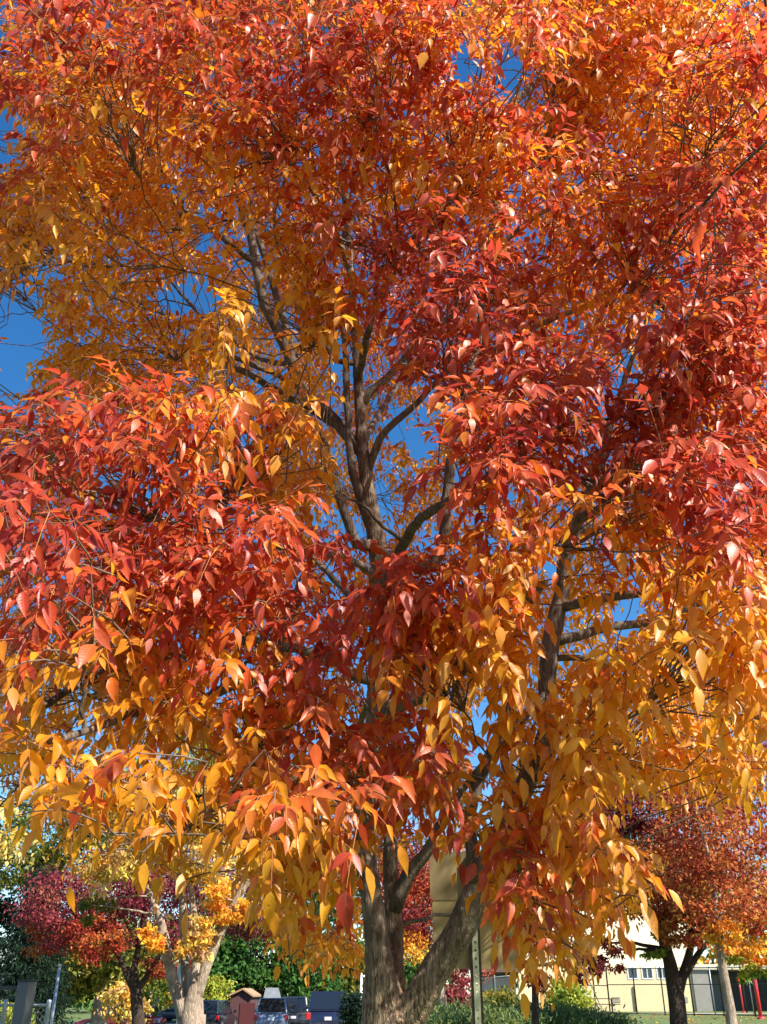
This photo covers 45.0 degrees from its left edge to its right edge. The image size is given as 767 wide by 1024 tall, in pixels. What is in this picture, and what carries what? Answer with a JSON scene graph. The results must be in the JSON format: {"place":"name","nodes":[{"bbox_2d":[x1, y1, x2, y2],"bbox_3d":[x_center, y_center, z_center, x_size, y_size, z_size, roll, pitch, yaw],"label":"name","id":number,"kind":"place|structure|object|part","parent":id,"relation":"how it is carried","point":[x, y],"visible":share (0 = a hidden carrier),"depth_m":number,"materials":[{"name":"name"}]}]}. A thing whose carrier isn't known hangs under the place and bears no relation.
{"place":"outdoors","nodes":[
{"label":"outdoors","id":0,"kind":"place"},
{"bbox_2d":[0,0,766,993],"label":"sky","id":1,"kind":"structure","parent":0,"point":[19,329],"materials":[{"name":"blue"}]},
{"bbox_2d":[54,995,766,1023],"bbox_3d":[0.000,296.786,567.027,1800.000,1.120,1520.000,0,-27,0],"label":"ground","id":2,"kind":"structure","parent":0,"point":[662,1019],"depth_m":45.32,"materials":[{"name":"green plant"}]},
{"bbox_2d":[0,999,37,1023],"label":"shrub","id":3,"kind":"object","parent":2,"relation":"on","point":[8,1012],"visible":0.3,"depth_m":17.27,"materials":[{"name":"yellow plant"}]},
{"bbox_2d":[0,980,38,1023],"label":"gate post","id":4,"kind":"object","parent":2,"relation":"on","point":[24,998],"visible":1,"depth_m":7.05,"materials":[{"name":"grey paint"}]},
{"bbox_2d":[0,999,51,1023],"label":"chain link fence","id":5,"kind":"object","parent":2,"relation":"on","point":[5,1005],"visible":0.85,"depth_m":12.24,"materials":[{"name":"metal"}]},
{"bbox_2d":[0,736,60,870],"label":"maple tree","id":6,"kind":"object","parent":2,"relation":"on","point":[13,831],"visible":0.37,"depth_m":13.57,"materials":[{"name":"yellow plant"}]},
{"bbox_2d":[0,862,80,1023],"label":"spruce tree","id":7,"kind":"object","parent":2,"relation":"on","point":[20,967],"visible":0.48,"depth_m":31.95,"materials":[{"name":"green plant"}]},
{"bbox_2d":[50,964,61,1023],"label":"pole","id":8,"kind":"object","parent":2,"relation":"on","point":[55,993],"visible":1,"depth_m":13.29,"materials":[{"name":"metal"}]},
{"bbox_2d":[0,744,166,956],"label":"shade tree","id":9,"kind":"object","parent":2,"relation":"on","point":[14,880],"visible":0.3,"depth_m":50.77,"materials":[{"name":"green plant"}]},
{"bbox_2d":[5,911,211,1023],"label":"shade tree","id":10,"kind":"object","parent":2,"relation":"on","point":[98,978],"visible":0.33,"depth_m":41.78,"materials":[{"name":"green plant"}]},
{"bbox_2d":[94,976,153,1023],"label":"shade tree","id":11,"kind":"object","parent":2,"relation":"on","point":[119,996],"visible":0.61,"depth_m":36.71,"materials":[{"name":"plant"}]},
{"bbox_2d":[1,839,249,1023],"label":"maple tree","id":12,"kind":"object","parent":2,"relation":"on","point":[72,932],"visible":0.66,"depth_m":23.07,"materials":[{"name":"red plant"}]},
{"bbox_2d":[142,989,154,1004],"bbox_3d":[-14.363,28.708,55.107,2.385,4.402,3.331,0,-27,0],"label":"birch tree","id":13,"kind":"object","parent":2,"relation":"on","point":[148,997],"visible":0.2,"depth_m":54.56,"materials":[{"name":"green plant"}]},
{"bbox_2d":[147,982,173,1011],"bbox_3d":[-12.806,28.137,54.038,2.013,4.402,3.305,4,-28,-7],"label":"bush","id":14,"kind":"object","parent":2,"relation":"on","point":[157,995],"visible":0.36,"depth_m":53.64,"materials":[{"name":"green plant"}]},
{"bbox_2d":[63,720,258,1023],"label":"maple tree","id":15,"kind":"object","parent":2,"relation":"on","point":[187,993],"visible":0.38,"depth_m":11.74,"materials":[{"name":"yellow plant"}]},
{"bbox_2d":[176,965,180,1023],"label":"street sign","id":16,"kind":"object","parent":2,"relation":"on","point":[178,971],"visible":0.2,"depth_m":19.74,"materials":[{"name":"metal"}]},
{"bbox_2d":[62,727,317,969],"bbox_3d":[-13.325,24.372,62.093,19.561,18.648,13.192,0,-27,0],"label":"shade tree","id":17,"kind":"object","parent":2,"relation":"on","point":[176,874],"visible":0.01,"depth_m":61.57,"materials":[{"name":"orange plant"}]},
{"bbox_2d":[153,897,272,991],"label":"shade tree","id":18,"kind":"object","parent":2,"relation":"on","point":[223,967],"visible":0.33,"depth_m":74.46,"materials":[{"name":"green plant"}]},
{"bbox_2d":[203,973,242,999],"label":"shade tree","id":19,"kind":"object","parent":2,"relation":"on","point":[215,987],"visible":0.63,"depth_m":68.75,"materials":[{"name":"yellow plant"}]},
{"bbox_2d":[224,954,261,1003],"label":"shade tree","id":20,"kind":"object","parent":2,"relation":"on","point":[248,986],"visible":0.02,"depth_m":78.42,"materials":[{"name":"green plant"}]},
{"bbox_2d":[228,988,260,1023],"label":"shed","id":21,"kind":"structure","parent":2,"relation":"on","point":[243,1002],"depth_m":58.27,"materials":[{"name":"red wood"}]},
{"bbox_2d":[239,1003,254,1023],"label":"door","id":22,"kind":"structure","parent":21,"relation":"in","point":[246,1016],"depth_m":58.00,"materials":[{"name":"red wood"}]},
{"bbox_2d":[199,836,328,962],"bbox_3d":[-3.862,12.352,27.770,4.047,7.323,4.050,-17,-32,29],"label":"maple tree","id":23,"kind":"object","parent":2,"relation":"on","point":[246,934],"visible":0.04,"depth_m":27.51,"materials":[{"name":"orange plant"}]},
{"bbox_2d":[263,988,280,997],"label":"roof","id":24,"kind":"object","parent":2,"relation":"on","point":[272,993],"visible":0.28,"depth_m":65.64,"materials":[{"name":"grey"}]},
{"bbox_2d":[212,906,353,997],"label":"shade tree","id":25,"kind":"object","parent":2,"relation":"on","point":[263,976],"visible":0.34,"depth_m":75.60,"materials":[{"name":"green plant"}]},
{"bbox_2d":[251,932,351,1001],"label":"shade tree","id":26,"kind":"object","parent":2,"relation":"on","point":[316,981],"visible":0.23,"depth_m":77.19,"materials":[{"name":"green plant"}]},
{"bbox_2d":[224,832,382,940],"bbox_3d":[-5.502,21.705,50.959,12.051,12.669,9.567,0,-27,0],"label":"shade tree","id":27,"kind":"object","parent":2,"relation":"on","point":[334,911],"visible":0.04,"depth_m":49.77,"materials":[{"name":"orange plant"}]},
{"bbox_2d":[312,927,364,1003],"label":"shade tree","id":28,"kind":"object","parent":2,"relation":"on","point":[355,985],"visible":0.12,"depth_m":81.22,"materials":[{"name":"green plant"}]},
{"bbox_2d":[335,989,362,1023],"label":"shrub","id":29,"kind":"object","parent":2,"relation":"on","point":[350,1012],"visible":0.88,"depth_m":34.81,"materials":[{"name":"green plant"}]},
{"bbox_2d":[360,973,364,992],"bbox_3d":[-1.006,24.448,45.897,0.396,2.854,0.180,0,-27,0],"label":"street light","id":30,"kind":"object","parent":2,"relation":"on","point":[362,976],"visible":0.42,"depth_m":46.34,"materials":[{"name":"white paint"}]},
{"bbox_2d":[1,915,757,1012],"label":"woods","id":31,"kind":"object","parent":2,"relation":"on","point":[78,1004],"visible":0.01,"depth_m":114.15,"materials":[{"name":"green plant"}]},
{"bbox_2d":[0,0,766,1023],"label":"ash tree","id":32,"kind":"object","parent":2,"relation":"on","point":[542,872],"visible":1,"depth_m":3.59,"materials":[{"name":"orange plant"}]},
{"bbox_2d":[360,947,448,988],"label":"shade tree","id":33,"kind":"object","parent":2,"relation":"on","point":[408,968],"visible":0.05,"depth_m":84.88,"materials":[{"name":"orange plant"}]},
{"bbox_2d":[351,817,499,1011],"bbox_3d":[0.595,10.099,21.728,4.236,5.713,2.925,0,-27,0],"label":"maple tree","id":34,"kind":"object","parent":2,"relation":"on","point":[418,937],"visible":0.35,"depth_m":21.68,"materials":[{"name":"red plant"}]},
{"bbox_2d":[351,825,520,927],"bbox_3d":[3.816,23.207,52.087,12.378,11.002,10.673,9,-29,-16],"label":"shade tree","id":35,"kind":"object","parent":2,"relation":"on","point":[381,881],"visible":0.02,"depth_m":51.89,"materials":[{"name":"red plant"}]},
{"bbox_2d":[437,984,470,1007],"bbox_3d":[1.877,13.011,23.537,1.053,1.896,1.955,0,-27,0],"label":"shrub","id":36,"kind":"object","parent":2,"relation":"on","point":[451,992],"visible":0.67,"depth_m":23.45,"materials":[{"name":"pink plant"}]},
{"bbox_2d":[426,994,488,1023],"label":"juniper shrub","id":37,"kind":"object","parent":2,"relation":"on","point":[450,1014],"visible":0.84,"depth_m":15.72,"materials":[{"name":"green plant"}]},
{"bbox_2d":[429,852,517,1023],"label":"street sign","id":38,"kind":"object","parent":2,"relation":"on","point":[445,894],"visible":0.38,"depth_m":6.31,"materials":[{"name":"brown metal"}]},
{"bbox_2d":[454,975,515,1001],"bbox_3d":[5.847,27.892,53.123,3.525,2.511,0.080,0,-27,0],"label":"chain link fence","id":39,"kind":"object","parent":2,"relation":"on","point":[494,984],"visible":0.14,"depth_m":53.46,"materials":[{"name":"metal"}]},
{"bbox_2d":[448,996,531,1023],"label":"juniper shrub","id":40,"kind":"object","parent":2,"relation":"on","point":[494,1016],"visible":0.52,"depth_m":16.17,"materials":[{"name":"green plant"}]},
{"bbox_2d":[477,984,522,1009],"bbox_3d":[2.943,13.065,23.612,1.374,1.824,1.872,0,-27,0],"label":"shrub","id":41,"kind":"object","parent":2,"relation":"on","point":[499,995],"visible":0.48,"depth_m":23.53,"materials":[{"name":"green plant"}]},
{"bbox_2d":[487,994,570,1023],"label":"juniper shrub","id":42,"kind":"object","parent":2,"relation":"on","point":[542,1020],"visible":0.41,"depth_m":16.73,"materials":[{"name":"green plant"}]},
{"bbox_2d":[526,901,613,1023],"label":"young tree","id":43,"kind":"object","parent":2,"relation":"on","point":[600,966],"visible":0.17,"depth_m":15.08,"materials":[{"name":"red plant"}]},
{"bbox_2d":[539,975,607,1010],"bbox_3d":[4.246,11.633,21.063,1.589,1.999,2.303,-10,-29,18],"label":"shrub","id":44,"kind":"object","parent":2,"relation":"on","point":[577,997],"visible":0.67,"depth_m":20.82,"materials":[{"name":"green plant"}]},
{"bbox_2d":[541,995,607,1023],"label":"juniper shrub","id":45,"kind":"object","parent":2,"relation":"on","point":[574,1015],"visible":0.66,"depth_m":17.12,"materials":[{"name":"green plant"}]},
{"bbox_2d":[579,971,610,1012],"bbox_3d":[11.121,25.353,48.819,0.092,2.250,2.861,-23,-35,37],"label":"chain link fence","id":46,"kind":"object","parent":2,"relation":"on","point":[598,992],"visible":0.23,"depth_m":49.10,"materials":[{"name":"metal"}]},
{"bbox_2d":[589,998,620,1012],"bbox_3d":[12.469,28.232,52.946,1.900,0.750,1.500,0,-27,0],"label":"picnic table","id":47,"kind":"object","parent":2,"relation":"on","point":[608,1004],"visible":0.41,"depth_m":52.78,"materials":[{"name":"brown wood"}]},
{"bbox_2d":[574,1002,642,1023],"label":"juniper shrub","id":48,"kind":"object","parent":2,"relation":"on","point":[608,1018],"visible":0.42,"depth_m":17.77,"materials":[{"name":"green plant"}]},
{"bbox_2d":[482,884,766,1011],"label":"school building","id":49,"kind":"structure","parent":2,"relation":"on","point":[643,936],"depth_m":58.15,"materials":[{"name":"yellow paint"}]},
{"bbox_2d":[627,967,638,978],"bbox_3d":[15.664,29.006,58.248,0.683,0.710,0.180,0,-27,0],"label":"window","id":50,"kind":"structure","parent":49,"relation":"in","point":[629,973],"depth_m":58.27,"materials":[{"name":"grey glass"}]},
{"bbox_2d":[641,967,653,978],"bbox_3d":[16.583,29.006,58.248,0.736,0.710,0.180,0,-27,0],"label":"window","id":51,"kind":"structure","parent":49,"relation":"in","point":[647,971],"depth_m":58.27,"materials":[{"name":"white paint"}]},
{"bbox_2d":[656,967,664,978],"bbox_3d":[17.530,29.006,58.248,0.736,0.710,0.180,0,-27,0],"label":"window","id":52,"kind":"structure","parent":49,"relation":"in","point":[662,971],"depth_m":58.24,"materials":[{"name":"white paint"}]},
{"bbox_2d":[711,975,724,1009],"bbox_3d":[22.543,32.004,61.658,1.200,2.100,0.058,0,-27,0],"label":"door","id":53,"kind":"structure","parent":49,"relation":"in","point":[718,995],"depth_m":61.61,"materials":[{"name":"grey metal"}]},
{"bbox_2d":[536,709,766,1023],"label":"maple tree","id":54,"kind":"object","parent":2,"relation":"on","point":[752,950],"visible":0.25,"depth_m":16.93,"materials":[{"name":"red plant"}]},
{"bbox_2d":[605,966,766,1016],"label":"chain link fence","id":55,"kind":"object","parent":2,"relation":"on","point":[692,997],"visible":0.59,"depth_m":47.23,"materials":[{"name":"black metal"}]},
{"bbox_2d":[622,1013,765,1023],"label":"fallen leaves","id":56,"kind":"object","parent":2,"relation":"on","point":[696,1015],"visible":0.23,"depth_m":41.82,"materials":[{"name":"plant"}]},
{"bbox_2d":[632,780,766,1023],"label":"maple tree","id":57,"kind":"object","parent":2,"relation":"on","point":[717,929],"visible":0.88,"depth_m":13.83,"materials":[{"name":"orange plant"}]},
{"bbox_2d":[708,966,715,1013],"bbox_3d":[17.976,26.193,50.626,0.083,2.426,0.083,11,-29,-20],"label":"fence post","id":58,"kind":"object","parent":2,"relation":"on","point":[712,990],"visible":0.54,"depth_m":50.61,"materials":[{"name":"metal"}]},
{"bbox_2d":[702,856,766,963],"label":"shade tree","id":59,"kind":"object","parent":2,"relation":"on","point":[748,909],"visible":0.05,"depth_m":80.74,"materials":[{"name":"orange plant"}]},
{"bbox_2d":[738,979,745,1012],"bbox_3d":[20.548,27.793,53.175,0.200,1.841,0.190,0,-27,0],"label":"play post","id":60,"kind":"object","parent":2,"relation":"on","point":[743,1011],"visible":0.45,"depth_m":53.05,"materials":[{"name":"red metal"}]},
{"bbox_2d":[739,963,747,1012],"bbox_3d":[20.419,27.195,53.519,0.569,3.318,0.503,18,-33,-31],"label":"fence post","id":61,"kind":"object","parent":2,"relation":"on","point":[744,995],"visible":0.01,"depth_m":53.15,"materials":[{"name":"black metal"}]},
{"bbox_2d":[752,978,764,1018],"bbox_3d":[17.176,21.934,42.696,0.360,2.649,0.342,0,-27,0],"label":"play post","id":62,"kind":"object","parent":2,"relation":"on","point":[760,1015],"visible":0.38,"depth_m":42.41,"materials":[{"name":"red metal"}]},
{"bbox_2d":[668,1013,766,1013],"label":"pavement","id":63,"kind":"structure","parent":0,"point":[722,1013],"depth_m":50.86,"materials":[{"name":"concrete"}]},
{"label":"road","id":64,"kind":"structure","parent":0,"visible":0},
{"bbox_2d":[75,1005,165,1023],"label":"parked car","id":65,"kind":"object","parent":64,"relation":"on","point":[156,1017],"visible":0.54,"depth_m":52.05,"materials":[{"name":"red paint"}]},
{"bbox_3d":[-12.987,28.312,52.506,0.351,0.510,1.511,-5,-28,9],"label":"rear window","id":66,"kind":"part","parent":65,"relation":"part of","materials":[{"name":"black glass"}]},
{"bbox_2d":[160,1004,175,1021],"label":"parked car","id":67,"kind":"object","parent":64,"relation":"on","point":[169,1015],"visible":0.12,"depth_m":76.80,"materials":[{"name":"blue paint"}]},
{"bbox_2d":[203,1000,237,1023],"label":"parked car","id":68,"kind":"object","parent":64,"relation":"on","point":[218,1012],"visible":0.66,"depth_m":54.82,"materials":[{"name":"black paint"}]},
{"bbox_3d":[-10.531,29.226,54.664,1.511,0.618,0.351,-4,-28,7],"label":"rear window","id":69,"kind":"part","parent":68,"relation":"part of","materials":[{"name":"blue glass"}]},
{"bbox_3d":[-9.631,29.473,55.134,0.127,0.616,1.269,-4,-28,7],"label":"side window","id":70,"kind":"part","parent":68,"relation":"part of","materials":[{"name":"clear glass"}]},
{"bbox_3d":[-9.434,30.121,56.378,0.127,0.616,1.462,-4,-28,7],"label":"side window","id":71,"kind":"part","parent":68,"relation":"part of","materials":[{"name":"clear glass"}]},
{"bbox_2d":[254,998,292,1023],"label":"parked car","id":72,"kind":"object","parent":64,"relation":"on","point":[271,1010],"visible":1,"depth_m":50.91,"materials":[{"name":"blue metal"}]},
{"bbox_3d":[-6.165,27.271,51.156,1.511,0.647,0.351,2,-28,-4],"label":"rear window","id":73,"kind":"part","parent":72,"relation":"part of","materials":[{"name":"black glass"}]},
{"bbox_2d":[282,997,308,1023],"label":"parked car","id":74,"kind":"object","parent":64,"relation":"on","point":[298,1014],"visible":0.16,"depth_m":56.23,"materials":[{"name":"grey paint"}]},
{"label":"rear window","id":75,"kind":"part","parent":74,"relation":"part of","materials":[{"name":"blue glass"}]},
{"bbox_2d":[305,990,345,1023],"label":"parked car","id":76,"kind":"object","parent":64,"relation":"on","point":[323,1007],"visible":0.57,"depth_m":43.67,"materials":[{"name":"blue paint"}]},
{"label":"rear window","id":77,"kind":"part","parent":76,"relation":"part of","materials":[{"name":"blue glass"}]}
]}

